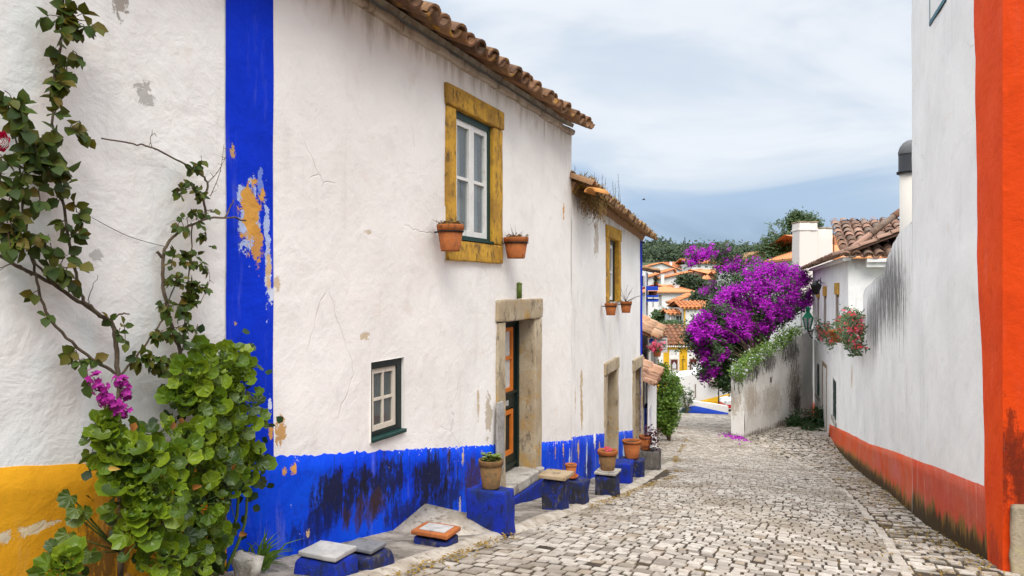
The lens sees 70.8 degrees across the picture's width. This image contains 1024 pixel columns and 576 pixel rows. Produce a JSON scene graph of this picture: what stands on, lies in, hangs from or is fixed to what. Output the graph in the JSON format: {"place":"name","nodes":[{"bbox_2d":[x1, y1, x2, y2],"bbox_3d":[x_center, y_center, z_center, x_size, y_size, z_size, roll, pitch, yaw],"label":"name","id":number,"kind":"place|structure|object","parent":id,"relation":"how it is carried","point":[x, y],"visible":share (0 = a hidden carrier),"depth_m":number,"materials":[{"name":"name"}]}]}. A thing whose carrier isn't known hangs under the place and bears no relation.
{"place":"outdoors","nodes":[
{"label":"outdoors","id":0,"kind":"place"},
{"bbox_2d":[219,489,601,575],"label":"sidewalk","id":1,"kind":"structure","parent":0,"point":[400,545],"depth_m":5.26,"materials":[{"name":"grey stone"}]},
{"bbox_2d":[26,324,283,575],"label":"geranium bush","id":2,"kind":"object","parent":1,"relation":"on","point":[206,389],"visible":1,"depth_m":3.41,"materials":[{"name":"green plant"}]},
{"bbox_2d":[85,369,133,418],"bbox_3d":[-1.795,0.538,3.207,0.104,0.380,0.234,0,0,32],"label":"stock flower","id":3,"kind":"object","parent":2,"relation":"on","point":[104,398],"visible":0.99,"depth_m":3.20,"materials":[{"name":"purple plant"}]},
{"bbox_2d":[231,549,266,575],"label":"boulder","id":4,"kind":"object","parent":1,"relation":"on","point":[248,563],"visible":0.93,"depth_m":3.98,"materials":[{"name":"grey stone"}]},
{"bbox_2d":[231,530,302,571],"bbox_3d":[-1.472,1.551,4.272,0.476,0.251,0.327,0,0,-14],"label":"grass tuft","id":5,"kind":"object","parent":1,"relation":"on","point":[272,555],"visible":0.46,"depth_m":4.27,"materials":[{"name":"green plant"}]},
{"bbox_2d":[294,540,360,575],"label":"stone block","id":6,"kind":"structure","parent":1,"relation":"on","point":[323,558],"depth_m":4.25,"materials":[{"name":"stone"}]},
{"bbox_2d":[348,538,390,570],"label":"stone block","id":7,"kind":"structure","parent":1,"relation":"on","point":[373,554],"depth_m":4.48,"materials":[{"name":"stone"}]},
{"bbox_2d":[411,521,460,546],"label":"stone block","id":8,"kind":"structure","parent":1,"relation":"on","point":[431,534],"depth_m":5.29,"materials":[{"name":"orange stone"}]},
{"bbox_2d":[393,503,490,534],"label":"mortar ramp","id":9,"kind":"structure","parent":1,"relation":"on","point":[425,512],"depth_m":6.02,"materials":[{"name":"grey concrete"}]},
{"bbox_2d":[466,483,515,536],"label":"stone block","id":10,"kind":"structure","parent":1,"relation":"on","point":[492,510],"depth_m":6.00,"materials":[{"name":"blue paint"}]},
{"bbox_2d":[478,452,503,489],"bbox_3d":[-0.179,1.545,6.097,0.214,0.290,0.214,0,0,0],"label":"flower pot","id":11,"kind":"object","parent":10,"relation":"on","point":[490,467],"visible":1,"depth_m":6.03,"materials":[{"name":"ceramic"}]},
{"bbox_2d":[538,468,573,509],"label":"stone block","id":12,"kind":"structure","parent":1,"relation":"on","point":[555,489],"depth_m":7.51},
{"bbox_2d":[568,476,589,504],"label":"stone block","id":13,"kind":"structure","parent":1,"relation":"on","point":[579,492],"depth_m":8.07,"materials":[{"name":"blue paint"}]},
{"bbox_2d":[565,462,577,478],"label":"flower pot","id":14,"kind":"object","parent":13,"relation":"on","point":[570,466],"visible":0.8,"depth_m":8.18,"materials":[{"name":"ceramic"}]},
{"bbox_2d":[594,467,620,496],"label":"stone block","id":15,"kind":"structure","parent":1,"relation":"on","point":[607,483],"depth_m":9.11,"materials":[{"name":"blue paint"}]},
{"bbox_2d":[597,446,617,472],"bbox_3d":[1.223,2.172,9.223,0.270,0.329,0.270,0,0,0],"label":"flower pot","id":16,"kind":"object","parent":15,"relation":"on","point":[607,458],"visible":1,"depth_m":9.14,"materials":[{"name":"ceramic"}]},
{"bbox_2d":[590,461,666,488],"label":"sidewalk","id":17,"kind":"structure","parent":0,"point":[592,483],"depth_m":11.04,"materials":[{"name":"grey stone"}]},
{"bbox_2d":[615,458,632,483],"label":"stone block","id":18,"kind":"structure","parent":17,"relation":"on","point":[625,466],"depth_m":10.80,"materials":[{"name":"blue paint"}]},
{"bbox_2d":[620,456,645,477],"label":"stone block","id":19,"kind":"structure","parent":17,"relation":"on","point":[639,465],"depth_m":11.94,"materials":[{"name":"blue paint"}]},
{"bbox_2d":[622,438,641,458],"bbox_3d":[2.014,2.707,12.109,0.326,0.290,0.326,0,0,0],"label":"flower pot","id":20,"kind":"object","parent":19,"relation":"on","point":[631,446],"visible":0.99,"depth_m":12.00,"materials":[{"name":"ceramic"}]},
{"bbox_2d":[639,447,660,470],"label":"stone block","id":21,"kind":"structure","parent":17,"relation":"on","point":[652,458],"depth_m":13.63,"materials":[{"name":"grey stone"}]},
{"bbox_2d":[638,424,663,451],"bbox_3d":[2.652,2.968,13.788,0.495,0.673,0.509,0,0,0],"label":"flower pot","id":22,"kind":"object","parent":21,"relation":"on","point":[646,440],"visible":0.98,"depth_m":13.75,"materials":[{"name":"ceramic"}]},
{"bbox_2d":[652,276,658,285],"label":"flower pot","id":23,"kind":"object","parent":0,"point":[656,282],"visible":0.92,"depth_m":34.36,"materials":[{"name":"ceramic"}]},
{"bbox_2d":[423,0,911,246],"label":"sky","id":24,"kind":"structure","parent":0,"point":[728,118],"materials":[{"name":"blue"}]},
{"bbox_2d":[642,256,746,362],"bbox_3d":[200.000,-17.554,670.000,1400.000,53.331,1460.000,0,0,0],"label":"terrain","id":25,"kind":"structure","parent":0,"point":[647,263],"depth_m":244.49,"materials":[{"name":"green plant"}]},
{"bbox_2d":[0,0,226,575],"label":"white house","id":26,"kind":"structure","parent":25,"relation":"on","point":[157,68],"depth_m":3.51,"materials":[{"name":"paint"}]},
{"bbox_2d":[0,0,157,575],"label":"climbing rose","id":27,"kind":"object","parent":26,"relation":"attached to","point":[34,153],"visible":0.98,"depth_m":3.15,"materials":[{"name":"green plant"}]},
{"bbox_2d":[93,218,163,246],"bbox_3d":[-1.919,-0.277,3.611,0.011,0.118,0.408,0,0,23],"label":"tie wire","id":28,"kind":"object","parent":26,"relation":"attached to","point":[127,235],"visible":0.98,"depth_m":3.60,"materials":[{"name":"black metal"}]},
{"bbox_2d":[101,133,245,418],"bbox_3d":[-1.720,0.345,3.842,0.154,2.346,0.930,0,0,22],"label":"climbing rose","id":29,"kind":"object","parent":26,"relation":"attached to","point":[188,301],"visible":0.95,"depth_m":3.80,"materials":[{"name":"green plant"}]},
{"bbox_2d":[225,0,594,571],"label":"white house","id":30,"kind":"structure","parent":25,"relation":"on","point":[399,352],"depth_m":5.78,"materials":[{"name":"paint"}]},
{"bbox_2d":[371,358,406,442],"bbox_3d":[-1.023,0.889,5.796,0.122,0.621,0.487,0,0,23],"label":"window","id":31,"kind":"structure","parent":30,"relation":"in","point":[385,374],"depth_m":5.83,"materials":[{"name":"black paint"}]},
{"bbox_2d":[434,218,464,251],"bbox_3d":[-0.550,-0.476,6.395,0.289,0.296,0.300,0,0,-26],"label":"hanging pot","id":32,"kind":"object","parent":30,"relation":"hanging from","point":[450,232],"visible":1,"depth_m":6.33,"materials":[{"name":"ceramic"}]},
{"bbox_2d":[444,82,504,263],"bbox_3d":[-0.447,-1.080,7.253,0.253,1.649,1.296,0,0,23],"label":"window","id":33,"kind":"structure","parent":30,"relation":"in","point":[474,128],"depth_m":7.23,"materials":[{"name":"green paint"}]},
{"bbox_2d":[496,401,503,468],"bbox_3d":[-0.127,1.576,7.661,0.041,0.731,0.167,0,0,22],"label":"leaning slab","id":34,"kind":"object","parent":30,"relation":"attached to","point":[500,427],"depth_m":7.63,"materials":[{"name":"beige stone"}]},
{"bbox_2d":[502,228,528,258],"bbox_3d":[0.028,-0.508,7.781,0.307,0.377,0.330,0,0,0],"label":"hanging pot","id":35,"kind":"object","parent":30,"relation":"hanging from","point":[515,246],"visible":1,"depth_m":7.69,"materials":[{"name":"ceramic"}]},
{"bbox_2d":[517,282,521,297],"bbox_3d":[0.082,0.026,8.223,0.068,0.185,0.065,0,0,0],"label":"green stub","id":36,"kind":"object","parent":30,"relation":"on","point":[519,289],"visible":1,"depth_m":8.20,"materials":[{"name":"green"}]},
{"bbox_2d":[495,298,543,504],"bbox_3d":[0.039,1.408,8.355,0.398,2.575,1.443,0,0,23],"label":"door","id":37,"kind":"structure","parent":30,"relation":"in","point":[519,321],"depth_m":8.66,"materials":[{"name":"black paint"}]},
{"bbox_2d":[570,170,657,478],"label":"white house","id":38,"kind":"structure","parent":25,"relation":"on","point":[607,371],"depth_m":12.28,"materials":[{"name":"paint"}]},
{"bbox_2d":[584,187,608,195],"bbox_3d":[1.159,-1.349,9.953,0.220,0.088,0.440,0,0,30],"label":"loose tile","id":39,"kind":"object","parent":38,"relation":"on","point":[592,190],"visible":1,"depth_m":9.90,"materials":[{"name":"orange ceramic"}]},
{"bbox_2d":[601,300,616,314],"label":"hanging pot","id":40,"kind":"object","parent":38,"relation":"hanging from","point":[610,307],"visible":1,"depth_m":11.97,"materials":[{"name":"ceramic"}]},
{"bbox_2d":[604,356,618,458],"bbox_3d":[1.685,2.347,13.008,0.337,2.128,1.414,0,0,17],"label":"door","id":41,"kind":"structure","parent":38,"relation":"in","point":[611,367],"depth_m":13.46,"materials":[{"name":"beige stone"}]},
{"bbox_2d":[571,171,652,235],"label":"roof weeds","id":42,"kind":"object","parent":38,"relation":"on","point":[596,203],"visible":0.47,"depth_m":10.46,"materials":[{"name":"brown plant"}]},
{"bbox_2d":[605,224,621,302],"bbox_3d":[1.774,-0.421,13.208,0.250,1.375,1.543,0,0,18],"label":"window","id":43,"kind":"structure","parent":38,"relation":"in","point":[613,235],"depth_m":13.60,"materials":[{"name":"yellow paint"}]},
{"bbox_2d":[617,285,642,312],"bbox_3d":[2.224,0.204,13.621,0.446,0.529,0.525,0,0,-15],"label":"hanging pot","id":44,"kind":"object","parent":38,"relation":"attached to","point":[625,306],"visible":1,"depth_m":13.54,"materials":[{"name":"ceramic"}]},
{"bbox_2d":[632,354,642,438],"bbox_3d":[2.718,2.778,16.253,0.319,2.445,1.538,0,0,18],"label":"door","id":45,"kind":"structure","parent":38,"relation":"in","point":[637,363],"depth_m":16.73,"materials":[{"name":"beige stone"}]},
{"bbox_2d":[642,265,660,315],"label":"house","id":46,"kind":"structure","parent":25,"relation":"on","point":[645,279],"depth_m":32.09,"materials":[{"name":"paint"}]},
{"bbox_2d":[648,291,656,294],"bbox_3d":[6.276,0.265,32.096,0.400,0.250,0.390,0,0,0],"label":"planter","id":47,"kind":"object","parent":46,"relation":"on","point":[652,292],"visible":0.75,"depth_m":31.94,"materials":[{"name":"ceramic"}]},
{"bbox_2d":[643,357,664,446],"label":"outbuilding","id":48,"kind":"structure","parent":25,"relation":"on","point":[652,373],"depth_m":18.59,"materials":[{"name":"paint"}]},
{"bbox_2d":[644,403,646,430],"bbox_3d":[3.377,3.975,18.044,0.070,2.050,0.700,0,0,15],"label":"door","id":49,"kind":"structure","parent":48,"relation":"in","point":[645,413],"depth_m":17.71,"materials":[{"name":"wood"}]},
{"bbox_2d":[642,339,665,356],"bbox_3d":[3.429,1.453,17.431,0.551,0.416,0.542,0,0,-21],"label":"flower pot","id":50,"kind":"object","parent":48,"relation":"hanging from","point":[656,348],"visible":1,"depth_m":17.40,"materials":[{"name":"ceramic"}]},
{"bbox_2d":[642,313,666,403],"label":"white house","id":51,"kind":"structure","parent":25,"relation":"on","point":[655,329],"depth_m":23.52,"materials":[{"name":"tile"}]},
{"bbox_2d":[646,336,666,351],"bbox_3d":[4.600,1.792,22.898,0.673,0.512,0.045,0,0,0],"label":"hanging sign","id":52,"kind":"object","parent":51,"relation":"attached to","point":[659,340],"visible":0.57,"depth_m":22.88,"materials":[{"name":"white metal"}]},
{"bbox_2d":[649,307,667,322],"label":"shrub","id":53,"kind":"object","parent":25,"relation":"on","point":[657,316],"visible":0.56,"depth_m":65.41,"materials":[{"name":"green plant"}]},
{"bbox_2d":[642,268,676,286],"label":"village house","id":54,"kind":"structure","parent":25,"relation":"on","point":[668,271],"depth_m":96.00,"materials":[{"name":"white paint"}]},
{"bbox_2d":[642,262,681,275],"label":"village house","id":55,"kind":"structure","parent":25,"relation":"on","point":[661,265],"depth_m":118.00,"materials":[{"name":"white paint"}]},
{"bbox_2d":[656,237,672,245],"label":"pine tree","id":56,"kind":"object","parent":25,"relation":"on","point":[666,241],"visible":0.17,"depth_m":638.37,"materials":[{"name":"green plant"}]},
{"bbox_2d":[642,284,694,317],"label":"village house","id":57,"kind":"structure","parent":25,"relation":"on","point":[666,292],"depth_m":75.00,"materials":[{"name":"white paint"}]},
{"bbox_2d":[659,296,661,306],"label":"window","id":58,"kind":"structure","parent":57,"relation":"in","point":[660,297],"depth_m":75.10,"materials":[{"name":"white"}]},
{"bbox_2d":[659,308,681,321],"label":"glazed porch","id":59,"kind":"object","parent":25,"relation":"on","point":[674,313],"visible":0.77,"depth_m":63.32,"materials":[{"name":"orange tile"}]},
{"bbox_2d":[660,318,686,325],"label":"hedge","id":60,"kind":"object","parent":25,"relation":"on","point":[672,321],"visible":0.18,"depth_m":57.79,"materials":[{"name":"green plant"}]},
{"bbox_2d":[664,262,682,271],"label":"village house","id":61,"kind":"structure","parent":25,"relation":"on","point":[676,265],"depth_m":129.47,"materials":[{"name":"orange tile"}]},
{"bbox_2d":[649,324,702,391],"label":"yellow house","id":62,"kind":"structure","parent":25,"relation":"on","point":[672,358],"depth_m":50.00,"materials":[{"name":"paint"}]},
{"bbox_2d":[670,359,677,369],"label":"window","id":63,"kind":"structure","parent":62,"relation":"in","point":[674,362],"depth_m":49.93,"materials":[{"name":"beige stone"}]},
{"bbox_2d":[689,358,696,369],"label":"window","id":64,"kind":"structure","parent":62,"relation":"in","point":[690,359],"depth_m":49.93,"materials":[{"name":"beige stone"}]},
{"bbox_2d":[665,293,690,308],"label":"village house","id":65,"kind":"structure","parent":25,"relation":"on","point":[685,296],"depth_m":70.94,"materials":[{"name":"orange tile"}]},
{"bbox_2d":[654,269,704,284],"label":"village house","id":66,"kind":"structure","parent":25,"relation":"on","point":[666,279],"depth_m":92.00,"materials":[{"name":"white paint"}]},
{"bbox_2d":[680,383,694,412],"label":"pillar creeper","id":67,"kind":"object","parent":25,"relation":"on","point":[687,409],"visible":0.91,"depth_m":39.83,"materials":[{"name":"green plant"}]},
{"bbox_2d":[666,300,711,324],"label":"village house","id":68,"kind":"structure","parent":25,"relation":"on","point":[692,307],"depth_m":62.39,"materials":[{"name":"orange tile"}]},
{"bbox_2d":[671,268,706,288],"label":"tree","id":69,"kind":"object","parent":25,"relation":"on","point":[683,280],"visible":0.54,"depth_m":79.51,"materials":[{"name":"green plant"}]},
{"bbox_2d":[676,258,715,271],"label":"village house","id":70,"kind":"structure","parent":25,"relation":"on","point":[703,265],"depth_m":122.10,"materials":[{"name":"white paint"}]},
{"bbox_2d":[687,290,706,300],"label":"shrub","id":71,"kind":"object","parent":25,"relation":"on","point":[694,295],"visible":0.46,"depth_m":65.40,"materials":[{"name":"green plant"}]},
{"bbox_2d":[686,276,709,289],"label":"tree","id":72,"kind":"object","parent":25,"relation":"on","point":[700,280],"visible":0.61,"depth_m":78.45,"materials":[{"name":"green plant"}]},
{"bbox_2d":[676,396,727,413],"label":"parapet wall","id":73,"kind":"structure","parent":25,"relation":"on","point":[703,407],"depth_m":40.20,"materials":[{"name":"white paint"}]},
{"bbox_2d":[688,269,715,287],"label":"village house","id":74,"kind":"structure","parent":25,"relation":"on","point":[706,273],"depth_m":90.69,"materials":[{"name":"orange tile"}]},
{"bbox_2d":[672,360,737,403],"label":"white house","id":75,"kind":"structure","parent":25,"relation":"on","point":[707,393],"depth_m":46.00,"materials":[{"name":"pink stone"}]},
{"bbox_2d":[642,235,770,262],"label":"wood","id":76,"kind":"object","parent":25,"relation":"on","point":[660,253],"visible":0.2,"depth_m":251.60,"materials":[{"name":"green plant"}]},
{"bbox_2d":[672,238,773,352],"bbox_3d":[11.597,2.165,38.749,5.793,9.687,3.043,0,0,0],"label":"bougainvillea","id":77,"kind":"object","parent":25,"relation":"on","point":[731,260],"visible":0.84,"depth_m":38.30,"materials":[{"name":"purple plant"}]},
{"bbox_2d":[712,251,757,351],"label":"village house","id":78,"kind":"structure","parent":25,"relation":"on","point":[752,253],"depth_m":75.21,"materials":[{"name":"paint"}]},
{"bbox_2d":[731,328,812,437],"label":"retaining wall","id":79,"kind":"structure","parent":25,"relation":"on","point":[775,392],"depth_m":28.52,"materials":[{"name":"paint"}]},
{"bbox_2d":[726,323,805,392],"bbox_3d":[10.083,2.751,28.245,1.156,2.570,8.118,0,0,40],"label":"flowering vine","id":80,"kind":"object","parent":79,"relation":"attached to","point":[742,367],"visible":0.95,"depth_m":27.17,"materials":[{"name":"green plant"}]},
{"bbox_2d":[748,206,832,262],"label":"tree","id":81,"kind":"object","parent":25,"relation":"on","point":[795,215],"visible":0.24,"depth_m":45.67,"materials":[{"name":"green plant"}]},
{"bbox_2d":[783,405,823,430],"bbox_3d":[11.727,5.335,28.690,1.657,1.330,3.255,0,0,36],"label":"bush","id":82,"kind":"object","parent":25,"relation":"on","point":[813,422],"visible":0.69,"depth_m":28.58,"materials":[{"name":"green plant"}]},
{"bbox_2d":[747,221,886,350],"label":"white house","id":83,"kind":"structure","parent":25,"relation":"on","point":[810,241],"depth_m":37.65,"materials":[{"name":"white paint"}]},
{"bbox_2d":[800,209,898,432],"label":"white house","id":84,"kind":"structure","parent":25,"relation":"on","point":[847,280],"depth_m":22.21,"materials":[{"name":"paint"}]},
{"bbox_2d":[802,306,813,337],"bbox_3d":[12.652,1.473,30.729,0.428,1.382,0.785,0,0,30],"label":"green lantern","id":85,"kind":"object","parent":84,"relation":"attached to","point":[807,318],"visible":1,"depth_m":30.52,"materials":[{"name":"paint"}]},
{"bbox_2d":[810,278,821,294],"bbox_3d":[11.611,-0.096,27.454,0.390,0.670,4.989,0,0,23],"label":"wall lamp","id":86,"kind":"object","parent":84,"relation":"attached to","point":[815,286],"visible":0.98,"depth_m":25.24,"materials":[{"name":"black metal"}]},
{"bbox_2d":[816,292,819,319],"bbox_3d":[13.265,0.775,31.025,0.190,1.484,1.479,0,0,19],"label":"window","id":87,"kind":"structure","parent":84,"relation":"in","point":[818,296],"depth_m":31.27,"materials":[{"name":"stone"}]},
{"bbox_2d":[823,286,826,323],"bbox_3d":[12.247,0.744,28.006,0.190,1.625,1.486,0,0,19],"label":"window","id":88,"kind":"structure","parent":84,"relation":"in","point":[824,287],"depth_m":28.06,"materials":[{"name":"stone"}]},
{"bbox_2d":[811,317,843,351],"bbox_3d":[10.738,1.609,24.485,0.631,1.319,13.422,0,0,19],"label":"potted geranium","id":89,"kind":"object","parent":84,"relation":"attached to","point":[826,332],"visible":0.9,"depth_m":23.23,"materials":[{"name":"red plant"}]},
{"bbox_2d":[834,283,839,322],"bbox_3d":[10.846,0.605,23.851,0.190,1.546,1.388,0,0,19],"label":"window","id":90,"kind":"structure","parent":84,"relation":"in","point":[836,285],"depth_m":24.09,"materials":[{"name":"stone"}]},
{"bbox_2d":[813,222,911,511],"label":"garden wall","id":91,"kind":"structure","parent":25,"relation":"on","point":[870,411],"depth_m":13.16,"materials":[{"name":"white paint"}]},
{"bbox_2d":[815,363,819,400],"bbox_3d":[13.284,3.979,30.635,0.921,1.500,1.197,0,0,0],"label":"window","id":92,"kind":"structure","parent":91,"relation":"in","point":[816,395],"depth_m":30.66,"materials":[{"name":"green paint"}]},
{"bbox_2d":[822,360,826,430],"bbox_3d":[12.283,4.216,28.155,0.143,2.580,1.903,0,0,19],"label":"door","id":93,"kind":"structure","parent":91,"relation":"in","point":[823,364],"depth_m":27.28,"materials":[{"name":"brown wood"}]},
{"bbox_2d":[831,378,836,427],"bbox_3d":[10.888,3.806,24.195,0.190,1.462,1.774,0,0,20],"label":"window","id":94,"kind":"structure","parent":91,"relation":"in","point":[833,417],"depth_m":24.45,"materials":[{"name":"grey glass"}]},
{"bbox_2d":[830,304,869,356],"bbox_3d":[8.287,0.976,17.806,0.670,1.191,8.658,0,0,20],"label":"flower trough","id":95,"kind":"object","parent":91,"relation":"attached to","point":[851,322],"visible":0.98,"depth_m":15.67,"materials":[{"name":"green plant"}]},
{"bbox_2d":[896,140,911,232],"bbox_3d":[7.598,-0.835,13.200,1.042,3.769,0.500,0,0,0],"label":"round chimney","id":96,"kind":"object","parent":91,"relation":"on","point":[904,172],"visible":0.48,"depth_m":13.10,"materials":[{"name":"paint"}]},
{"bbox_2d":[911,0,1023,575],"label":"tall house","id":97,"kind":"structure","parent":25,"relation":"on","point":[967,342],"depth_m":6.66,"materials":[{"name":"white paint"}]},
{"bbox_2d":[929,0,946,25],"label":"window","id":98,"kind":"structure","parent":97,"relation":"in","point":[931,20],"depth_m":7.84,"materials":[{"name":"blue glass"}]},
{"bbox_2d":[393,411,1003,575],"bbox_3d":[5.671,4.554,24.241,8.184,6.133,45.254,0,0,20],"label":"cobbled road","id":99,"kind":"structure","parent":0,"point":[696,424],"depth_m":7.12,"materials":[{"name":"grey stone"}]},
{"bbox_2d":[348,489,626,575],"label":"kerb","id":100,"kind":"structure","parent":99,"relation":"on","point":[402,566],"depth_m":5.36,"materials":[{"name":"beige stone"}]},
{"bbox_2d":[621,461,674,491],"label":"kerb","id":101,"kind":"structure","parent":99,"relation":"on","point":[652,474],"depth_m":11.89,"materials":[{"name":"grey stone"}]},
{"bbox_2d":[656,359,685,440],"bbox_3d":[5.031,3.671,23.416,1.336,2.723,1.298,0,0,0],"label":"vine bush","id":102,"kind":"object","parent":99,"relation":"on","point":[670,394],"visible":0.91,"depth_m":23.20,"materials":[{"name":"green plant"}]},
{"bbox_2d":[719,395,730,410],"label":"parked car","id":103,"kind":"object","parent":99,"relation":"on","point":[725,400],"visible":0.16,"depth_m":43.30,"materials":[{"name":"white paint"}]},
{"bbox_2d":[713,432,751,444],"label":"fallen petals","id":104,"kind":"object","parent":99,"relation":"on","point":[735,437],"visible":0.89,"depth_m":25.92,"materials":[{"name":"purple plant"}]},
{"bbox_2d":[671,256,813,396],"bbox_3d":[10.774,2.034,31.198,11.451,6.796,2.768,0,0,-42],"label":"bougainvillea","id":105,"kind":"object","parent":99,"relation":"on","point":[715,339],"visible":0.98,"depth_m":29.00,"materials":[{"name":"purple plant"}]},
{"bbox_2d":[747,439,913,575],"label":"gutter kerb","id":106,"kind":"structure","parent":99,"relation":"on","point":[896,556],"depth_m":7.47,"materials":[{"name":"stone"}]},
{"bbox_2d":[745,425,1020,575],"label":"cobbled verge","id":107,"kind":"structure","parent":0,"point":[917,561],"depth_m":9.94,"materials":[{"name":"grey stone"}]},
{"bbox_2d":[812,432,828,436],"bbox_3d":[11.239,5.535,26.202,0.572,0.519,0.519,0,0,23],"label":"stone step","id":108,"kind":"object","parent":107,"relation":"on","point":[820,434],"visible":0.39,"depth_m":26.06,"materials":[{"name":"grey stone"}]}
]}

